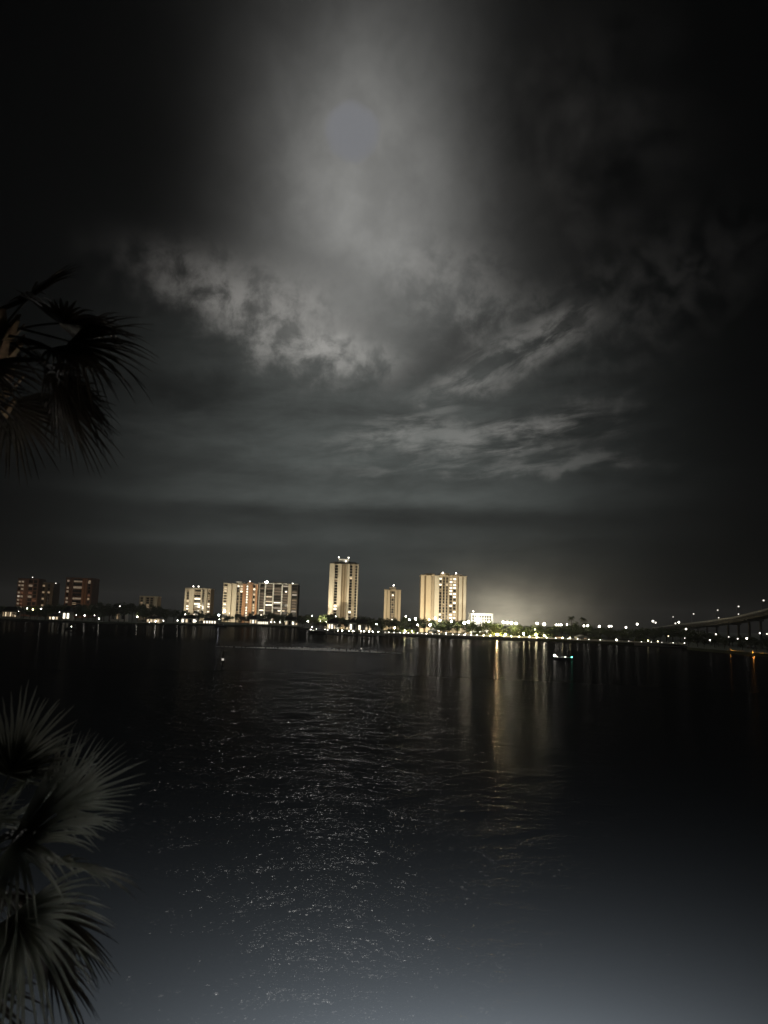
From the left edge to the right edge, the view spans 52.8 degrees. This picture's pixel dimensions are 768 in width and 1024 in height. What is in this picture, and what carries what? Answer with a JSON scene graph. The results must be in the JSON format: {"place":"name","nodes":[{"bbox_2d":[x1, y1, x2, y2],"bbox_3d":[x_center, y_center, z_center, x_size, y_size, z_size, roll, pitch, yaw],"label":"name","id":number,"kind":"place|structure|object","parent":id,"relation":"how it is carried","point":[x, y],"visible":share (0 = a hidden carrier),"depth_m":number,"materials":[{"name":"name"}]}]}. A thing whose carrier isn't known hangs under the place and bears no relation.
{"place":"outdoors","nodes":[
{"label":"outdoors","id":0,"kind":"place"},
{"bbox_2d":[62,606,73,620],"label":"house","id":1,"kind":"structure","parent":0,"point":[68,613],"depth_m":711.20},
{"bbox_2d":[110,605,128,621],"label":"house","id":2,"kind":"structure","parent":0,"point":[114,618],"depth_m":763.23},
{"bbox_2d":[146,616,162,622],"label":"house","id":3,"kind":"structure","parent":0,"point":[153,619],"depth_m":739.19,"materials":[{"name":"beige paint"}]},
{"bbox_2d":[181,615,198,623],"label":"house","id":4,"kind":"structure","parent":0,"point":[190,619],"depth_m":765.84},
{"bbox_2d":[258,619,268,624],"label":"marina building","id":5,"kind":"structure","parent":0,"point":[263,621],"depth_m":849.87,"materials":[{"name":"white"}]},
{"bbox_2d":[285,617,298,625],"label":"house","id":6,"kind":"structure","parent":0,"point":[289,621],"depth_m":819.80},
{"bbox_2d":[328,619,338,629],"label":"house","id":7,"kind":"structure","parent":0,"point":[331,622],"depth_m":639.99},
{"bbox_2d":[327,557,359,628],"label":"cream tower","id":8,"kind":"structure","parent":0,"point":[343,587],"depth_m":716.83,"materials":[{"name":"paint"}]},
{"bbox_2d":[349,618,356,631],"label":"house","id":9,"kind":"structure","parent":0,"point":[352,624],"depth_m":609.25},
{"bbox_2d":[0,620,767,1023],"bbox_3d":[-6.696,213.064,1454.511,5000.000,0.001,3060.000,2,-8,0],"label":"water","id":10,"kind":"structure","parent":0,"point":[434,830],"depth_m":45.61,"materials":[{"name":"black liquid"}]},
{"bbox_2d":[216,646,400,653],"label":"boat wake","id":11,"kind":"object","parent":10,"relation":"on","point":[316,648],"visible":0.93,"depth_m":279.38,"materials":[{"name":"liquid"}]},
{"bbox_2d":[309,628,329,633],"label":"motorboat","id":12,"kind":"object","parent":10,"relation":"on","point":[318,631],"visible":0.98,"depth_m":551.64,"materials":[{"name":"paint"}]},
{"bbox_2d":[326,631,339,634],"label":"motorboat","id":13,"kind":"object","parent":10,"relation":"on","point":[331,633],"visible":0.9,"depth_m":537.37,"materials":[{"name":"metal"}]},
{"bbox_2d":[552,655,571,659],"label":"motorboat","id":14,"kind":"object","parent":10,"relation":"on","point":[561,658],"visible":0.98,"depth_m":262.89,"materials":[{"name":"paint"}]},
{"bbox_2d":[0,612,767,656],"bbox_3d":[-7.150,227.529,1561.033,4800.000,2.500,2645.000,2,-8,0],"label":"shore ground","id":15,"kind":"structure","parent":0,"point":[736,649],"depth_m":704.35,"materials":[{"name":"black plant"}]},
{"bbox_2d":[2,606,20,617],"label":"house","id":16,"kind":"structure","parent":15,"relation":"on","point":[7,611],"depth_m":761.58,"materials":[{"name":"beige paint"}]},
{"bbox_2d":[15,577,45,615],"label":"rust block","id":17,"kind":"structure","parent":15,"relation":"on","point":[29,591],"depth_m":974.22,"materials":[{"name":"paint"}]},
{"bbox_2d":[30,605,45,618],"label":"broadleaf tree","id":18,"kind":"object","parent":15,"relation":"on","point":[43,609],"visible":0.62,"depth_m":761.98,"materials":[{"name":"green plant"}]},
{"bbox_2d":[39,611,50,616],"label":"broadleaf tree","id":19,"kind":"object","parent":15,"relation":"on","point":[45,614],"visible":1,"depth_m":732.10,"materials":[{"name":"green plant"}]},
{"bbox_2d":[40,582,60,616],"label":"olive block","id":20,"kind":"structure","parent":15,"relation":"on","point":[50,593],"depth_m":986.28,"materials":[{"name":"paint"}]},
{"bbox_2d":[45,604,60,613],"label":"broadleaf tree","id":21,"kind":"object","parent":15,"relation":"on","point":[52,610],"visible":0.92,"depth_m":769.26,"materials":[{"name":"green plant"}]},
{"bbox_2d":[48,614,61,619],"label":"boathouse","id":22,"kind":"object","parent":15,"relation":"on","point":[55,616],"visible":0.96,"depth_m":708.67,"materials":[{"name":"beige paint"}]},
{"bbox_2d":[55,603,64,613],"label":"broadleaf tree","id":23,"kind":"object","parent":15,"relation":"on","point":[61,608],"visible":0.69,"depth_m":774.59,"materials":[{"name":"green plant"}]},
{"bbox_2d":[64,577,99,617],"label":"striped block","id":24,"kind":"structure","parent":15,"relation":"on","point":[80,591],"depth_m":974.27,"materials":[{"name":"orange paint"}]},
{"bbox_2d":[77,608,89,620],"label":"broadleaf tree","id":25,"kind":"object","parent":15,"relation":"on","point":[82,612],"visible":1,"depth_m":712.91,"materials":[{"name":"green plant"}]},
{"bbox_2d":[89,609,97,620],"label":"broadleaf tree","id":26,"kind":"object","parent":15,"relation":"on","point":[94,611],"visible":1,"depth_m":721.59,"materials":[{"name":"green plant"}]},
{"bbox_2d":[88,603,101,620],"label":"broadleaf tree","id":27,"kind":"object","parent":15,"relation":"on","point":[93,606],"visible":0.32,"depth_m":735.98,"materials":[{"name":"green plant"}]},
{"bbox_2d":[98,608,109,620],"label":"broadleaf tree","id":28,"kind":"object","parent":15,"relation":"on","point":[103,613],"visible":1,"depth_m":721.45,"materials":[{"name":"green plant"}]},
{"bbox_2d":[101,602,115,620],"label":"broadleaf tree","id":29,"kind":"object","parent":15,"relation":"on","point":[107,606],"visible":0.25,"depth_m":739.09,"materials":[{"name":"green plant"}]},
{"bbox_2d":[107,607,114,621],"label":"broadleaf tree","id":30,"kind":"object","parent":15,"relation":"on","point":[110,609],"visible":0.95,"depth_m":727.68,"materials":[{"name":"green plant"}]},
{"bbox_2d":[111,606,126,621],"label":"broadleaf tree","id":31,"kind":"object","parent":15,"relation":"on","point":[118,611],"visible":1,"depth_m":728.92,"materials":[{"name":"green plant"}]},
{"bbox_2d":[117,602,130,621],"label":"broadleaf tree","id":32,"kind":"object","parent":15,"relation":"on","point":[126,605],"visible":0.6,"depth_m":755.99,"materials":[{"name":"green plant"}]},
{"bbox_2d":[127,603,136,621],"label":"broadleaf tree","id":33,"kind":"object","parent":15,"relation":"on","point":[132,606],"visible":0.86,"depth_m":764.67,"materials":[{"name":"green plant"}]},
{"bbox_2d":[133,605,146,621],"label":"broadleaf tree","id":34,"kind":"object","parent":15,"relation":"on","point":[138,609],"visible":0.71,"depth_m":758.87,"materials":[{"name":"green plant"}]},
{"bbox_2d":[140,608,150,622],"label":"broadleaf tree","id":35,"kind":"object","parent":15,"relation":"on","point":[145,613],"visible":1,"depth_m":739.25,"materials":[{"name":"green plant"}]},
{"bbox_2d":[138,596,160,619],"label":"block","id":36,"kind":"structure","parent":15,"relation":"on","point":[151,600],"depth_m":973.14,"materials":[{"name":"beige paint"}]},
{"bbox_2d":[149,604,157,615],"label":"broadleaf tree","id":37,"kind":"object","parent":15,"relation":"on","point":[150,608],"visible":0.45,"depth_m":802.38,"materials":[{"name":"green plant"}]},
{"bbox_2d":[151,606,164,615],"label":"broadleaf tree","id":38,"kind":"object","parent":15,"relation":"on","point":[158,608],"visible":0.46,"depth_m":773.28,"materials":[{"name":"green plant"}]},
{"bbox_2d":[157,610,167,617],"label":"broadleaf tree","id":39,"kind":"object","parent":15,"relation":"on","point":[160,613],"visible":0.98,"depth_m":760.44,"materials":[{"name":"green plant"}]},
{"bbox_2d":[169,609,179,621],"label":"broadleaf tree","id":40,"kind":"object","parent":15,"relation":"on","point":[175,612],"visible":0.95,"depth_m":812.18,"materials":[{"name":"green plant"}]},
{"bbox_2d":[193,610,203,616],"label":"broadleaf tree","id":41,"kind":"object","parent":15,"relation":"on","point":[198,614],"visible":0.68,"depth_m":821.09,"materials":[{"name":"green plant"}]},
{"bbox_2d":[184,586,214,620],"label":"block","id":42,"kind":"structure","parent":15,"relation":"on","point":[197,599],"depth_m":1032.77,"materials":[{"name":"beige paint"}]},
{"bbox_2d":[203,618,218,623],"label":"boathouse","id":43,"kind":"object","parent":15,"relation":"on","point":[210,620],"visible":1,"depth_m":780.58,"materials":[{"name":"white"}]},
{"bbox_2d":[216,613,224,622],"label":"broadleaf tree","id":44,"kind":"object","parent":15,"relation":"on","point":[219,617],"visible":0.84,"depth_m":842.33,"materials":[{"name":"green plant"}]},
{"bbox_2d":[222,581,258,622],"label":"yellow block","id":45,"kind":"structure","parent":15,"relation":"on","point":[240,598],"depth_m":1032.74,"materials":[{"name":"beige paint"}]},
{"bbox_2d":[249,615,257,624],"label":"pavilion","id":46,"kind":"structure","parent":15,"relation":"on","point":[253,620],"depth_m":842.57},
{"bbox_2d":[264,612,275,619],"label":"broadleaf tree","id":47,"kind":"object","parent":15,"relation":"on","point":[268,616],"visible":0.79,"depth_m":900.50,"materials":[{"name":"green plant"}]},
{"bbox_2d":[257,581,299,623],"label":"dark block","id":48,"kind":"structure","parent":15,"relation":"on","point":[279,598],"depth_m":1039.20,"materials":[{"name":"grey paint"}]},
{"bbox_2d":[298,618,307,626],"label":"broadleaf tree","id":49,"kind":"object","parent":15,"relation":"on","point":[302,621],"visible":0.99,"depth_m":777.16,"materials":[{"name":"green plant"}]},
{"bbox_2d":[306,616,316,623],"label":"broadleaf tree","id":50,"kind":"object","parent":15,"relation":"on","point":[310,620],"visible":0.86,"depth_m":759.95,"materials":[{"name":"green plant"}]},
{"bbox_2d":[313,619,320,628],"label":"broadleaf tree","id":51,"kind":"object","parent":15,"relation":"on","point":[317,622],"visible":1,"depth_m":674.33,"materials":[{"name":"green plant"}]},
{"bbox_2d":[318,615,327,628],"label":"broadleaf tree","id":52,"kind":"object","parent":15,"relation":"on","point":[321,618],"visible":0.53,"depth_m":692.02,"materials":[{"name":"green plant"}]},
{"bbox_2d":[357,619,371,631],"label":"house","id":53,"kind":"structure","parent":15,"relation":"on","point":[361,628],"depth_m":608.34,"materials":[{"name":"beige paint"}]},
{"bbox_2d":[366,620,374,630],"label":"broadleaf tree","id":54,"kind":"object","parent":15,"relation":"on","point":[371,625],"visible":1,"depth_m":606.24,"materials":[{"name":"green plant"}]},
{"bbox_2d":[375,617,386,630],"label":"broadleaf tree","id":55,"kind":"object","parent":15,"relation":"on","point":[379,620],"visible":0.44,"depth_m":647.38,"materials":[{"name":"green plant"}]},
{"bbox_2d":[382,618,395,629],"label":"broadleaf tree","id":56,"kind":"object","parent":15,"relation":"on","point":[388,621],"visible":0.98,"depth_m":619.80,"materials":[{"name":"green plant"}]},
{"bbox_2d":[397,617,408,626],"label":"broadleaf tree","id":57,"kind":"object","parent":15,"relation":"on","point":[404,620],"visible":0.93,"depth_m":610.98,"materials":[{"name":"green plant"}]},
{"bbox_2d":[407,619,418,629],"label":"broadleaf tree","id":58,"kind":"object","parent":15,"relation":"on","point":[412,623],"visible":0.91,"depth_m":624.76,"materials":[{"name":"green plant"}]},
{"bbox_2d":[416,617,428,631],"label":"broadleaf tree","id":59,"kind":"object","parent":15,"relation":"on","point":[423,623],"visible":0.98,"depth_m":613.43,"materials":[{"name":"green plant"}]},
{"bbox_2d":[429,621,439,628],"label":"broadleaf tree","id":60,"kind":"object","parent":15,"relation":"on","point":[433,625],"visible":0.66,"depth_m":599.44,"materials":[{"name":"green plant"}]},
{"bbox_2d":[443,623,451,633],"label":"broadleaf tree","id":61,"kind":"object","parent":15,"relation":"on","point":[449,627],"visible":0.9,"depth_m":586.12,"materials":[{"name":"green plant"}]},
{"bbox_2d":[453,623,461,631],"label":"broadleaf tree","id":62,"kind":"object","parent":15,"relation":"on","point":[457,626],"visible":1,"depth_m":587.88,"materials":[{"name":"green plant"}]},
{"bbox_2d":[461,619,469,633],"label":"broadleaf tree","id":63,"kind":"object","parent":15,"relation":"on","point":[464,625],"visible":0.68,"depth_m":633.20,"materials":[{"name":"green plant"}]},
{"bbox_2d":[466,622,478,634],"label":"broadleaf tree","id":64,"kind":"object","parent":15,"relation":"on","point":[470,627],"visible":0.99,"depth_m":582.74,"materials":[{"name":"green plant"}]},
{"bbox_2d":[473,624,484,631],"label":"broadleaf tree","id":65,"kind":"object","parent":15,"relation":"on","point":[479,628],"visible":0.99,"depth_m":583.10,"materials":[{"name":"green plant"}]},
{"bbox_2d":[469,611,492,633],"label":"white hotel","id":66,"kind":"structure","parent":15,"relation":"on","point":[477,619],"depth_m":654.83,"materials":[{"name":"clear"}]},
{"bbox_2d":[478,622,488,631],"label":"broadleaf tree","id":67,"kind":"object","parent":15,"relation":"on","point":[485,624],"visible":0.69,"depth_m":590.88,"materials":[{"name":"green plant"}]},
{"bbox_2d":[482,621,495,630],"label":"broadleaf tree","id":68,"kind":"object","parent":15,"relation":"on","point":[490,624],"visible":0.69,"depth_m":595.60,"materials":[{"name":"green plant"}]},
{"bbox_2d":[491,622,503,634],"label":"broadleaf tree","id":69,"kind":"object","parent":15,"relation":"on","point":[500,626],"visible":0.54,"depth_m":596.08,"materials":[{"name":"green plant"}]},
{"bbox_2d":[499,631,511,635],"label":"shrub row","id":70,"kind":"object","parent":15,"relation":"on","point":[503,634],"visible":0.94,"depth_m":560.25,"materials":[{"name":"green plant"}]},
{"bbox_2d":[512,631,522,635],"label":"shrub","id":71,"kind":"object","parent":15,"relation":"on","point":[520,633],"visible":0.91,"depth_m":559.78,"materials":[{"name":"green plant"}]},
{"bbox_2d":[524,631,533,636],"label":"shrub","id":72,"kind":"object","parent":15,"relation":"on","point":[529,634],"visible":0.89,"depth_m":557.46,"materials":[{"name":"green plant"}]},
{"bbox_2d":[384,632,682,644],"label":"parapet wall","id":73,"kind":"structure","parent":15,"relation":"on","point":[538,637],"depth_m":546.65,"materials":[{"name":"white paint"}]},
{"bbox_2d":[384,633,685,647],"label":"seawall","id":74,"kind":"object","parent":15,"relation":"on","point":[503,638],"visible":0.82,"depth_m":549.90,"materials":[{"name":"concrete"}]},
{"bbox_2d":[534,631,545,636],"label":"shrub row","id":75,"kind":"object","parent":15,"relation":"on","point":[540,634],"visible":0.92,"depth_m":553.34,"materials":[{"name":"green plant"}]},
{"bbox_2d":[536,625,544,632],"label":"broadleaf tree","id":76,"kind":"object","parent":15,"relation":"on","point":[539,628],"visible":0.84,"depth_m":618.46,"materials":[{"name":"green plant"}]},
{"bbox_2d":[547,629,558,634],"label":"broadleaf tree","id":77,"kind":"object","parent":15,"relation":"on","point":[554,631],"visible":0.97,"depth_m":560.66,"materials":[{"name":"green plant"}]},
{"bbox_2d":[555,623,565,637],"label":"broadleaf tree","id":78,"kind":"object","parent":15,"relation":"on","point":[561,628],"visible":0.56,"depth_m":607.97,"materials":[{"name":"green plant"}]},
{"bbox_2d":[574,635,587,638],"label":"hut","id":79,"kind":"object","parent":15,"relation":"on","point":[580,637],"visible":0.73,"depth_m":537.10,"materials":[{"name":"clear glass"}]},
{"bbox_2d":[578,628,589,635],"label":"broadleaf tree","id":80,"kind":"object","parent":15,"relation":"on","point":[583,632],"visible":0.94,"depth_m":551.58,"materials":[{"name":"green plant"}]},
{"bbox_2d":[582,623,592,633],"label":"broadleaf tree","id":81,"kind":"object","parent":15,"relation":"on","point":[589,629],"visible":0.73,"depth_m":573.30,"materials":[{"name":"green plant"}]},
{"bbox_2d":[595,627,608,635],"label":"broadleaf tree","id":82,"kind":"object","parent":15,"relation":"on","point":[600,631],"visible":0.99,"depth_m":571.75,"materials":[{"name":"green plant"}]},
{"bbox_2d":[621,633,633,640],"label":"broadleaf tree","id":83,"kind":"object","parent":15,"relation":"on","point":[629,635],"visible":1,"depth_m":528.70,"materials":[{"name":"green plant"}]},
{"bbox_2d":[634,637,650,641],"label":"shrub row","id":84,"kind":"object","parent":15,"relation":"on","point":[641,639],"visible":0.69,"depth_m":509.99,"materials":[{"name":"green plant"}]},
{"bbox_2d":[649,631,659,641],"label":"broadleaf tree","id":85,"kind":"object","parent":15,"relation":"on","point":[653,635],"visible":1,"depth_m":531.92,"materials":[{"name":"green plant"}]},
{"bbox_2d":[647,628,662,641],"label":"broadleaf tree","id":86,"kind":"object","parent":15,"relation":"on","point":[652,630],"visible":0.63,"depth_m":553.99,"materials":[{"name":"green plant"}]},
{"bbox_2d":[666,627,679,641],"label":"broadleaf tree","id":87,"kind":"object","parent":15,"relation":"on","point":[672,631],"visible":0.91,"depth_m":550.02,"materials":[{"name":"green plant"}]},
{"bbox_2d":[679,626,696,643],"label":"broadleaf tree","id":88,"kind":"object","parent":15,"relation":"on","point":[683,632],"visible":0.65,"depth_m":537.62,"materials":[{"name":"green plant"}]},
{"bbox_2d":[683,633,695,645],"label":"broadleaf tree","id":89,"kind":"object","parent":15,"relation":"on","point":[688,639],"visible":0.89,"depth_m":460.21,"materials":[{"name":"green plant"}]},
{"bbox_2d":[699,637,709,646],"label":"broadleaf tree","id":90,"kind":"object","parent":15,"relation":"on","point":[704,640],"visible":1,"depth_m":449.99,"materials":[{"name":"green plant"}]},
{"bbox_2d":[698,630,711,644],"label":"broadleaf tree","id":91,"kind":"object","parent":15,"relation":"on","point":[702,634],"visible":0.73,"depth_m":507.02,"materials":[{"name":"green plant"}]},
{"bbox_2d":[652,608,767,648],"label":"bridge","id":92,"kind":"structure","parent":15,"relation":"on","point":[760,616],"depth_m":497.18,"materials":[{"name":"concrete"}]},
{"bbox_2d":[710,636,717,647],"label":"broadleaf tree","id":93,"kind":"object","parent":15,"relation":"on","point":[713,641],"visible":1,"depth_m":450.95,"materials":[{"name":"green plant"}]},
{"bbox_2d":[717,638,728,648],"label":"broadleaf tree","id":94,"kind":"object","parent":15,"relation":"on","point":[723,641],"visible":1,"depth_m":430.84,"materials":[{"name":"green plant"}]},
{"bbox_2d":[735,639,747,649],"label":"broadleaf tree","id":95,"kind":"object","parent":15,"relation":"on","point":[741,643],"visible":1,"depth_m":417.75,"materials":[{"name":"green plant"}]},
{"bbox_2d":[742,637,754,644],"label":"broadleaf tree","id":96,"kind":"object","parent":15,"relation":"on","point":[749,640],"visible":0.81,"depth_m":446.89,"materials":[{"name":"green plant"}]},
{"bbox_2d":[749,641,761,650],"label":"broadleaf tree","id":97,"kind":"object","parent":15,"relation":"on","point":[755,643],"visible":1,"depth_m":412.13,"materials":[{"name":"green plant"}]},
{"bbox_2d":[0,0,767,633],"label":"sky","id":98,"kind":"structure","parent":0,"point":[515,344],"materials":[{"name":"black"}]},
{"bbox_2d":[328,103,376,159],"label":"moon","id":99,"kind":"object","parent":98,"relation":"in","point":[352,130],"visible":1,"depth_m":7799.16,"materials":[{"name":"grey"}]},
{"bbox_2d":[384,585,400,629],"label":"narrow tower","id":100,"kind":"structure","parent":0,"point":[392,600],"depth_m":754.63,"materials":[{"name":"beige paint"}]},
{"bbox_2d":[419,572,466,632],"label":"wide tower","id":101,"kind":"structure","parent":0,"point":[442,595],"depth_m":696.07,"materials":[{"name":"beige paint"}]},
{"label":"near shore path","id":102,"kind":"structure","parent":0,"visible":0},
{"bbox_2d":[0,681,150,1023],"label":"fan palm","id":103,"kind":"object","parent":102,"relation":"on","point":[35,929],"visible":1,"depth_m":7.46,"materials":[{"name":"green plant"}]},
{"bbox_2d":[0,262,160,485],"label":"fan palm","id":104,"kind":"object","parent":102,"relation":"on","point":[70,398],"visible":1,"depth_m":9.24,"materials":[{"name":"green plant"}]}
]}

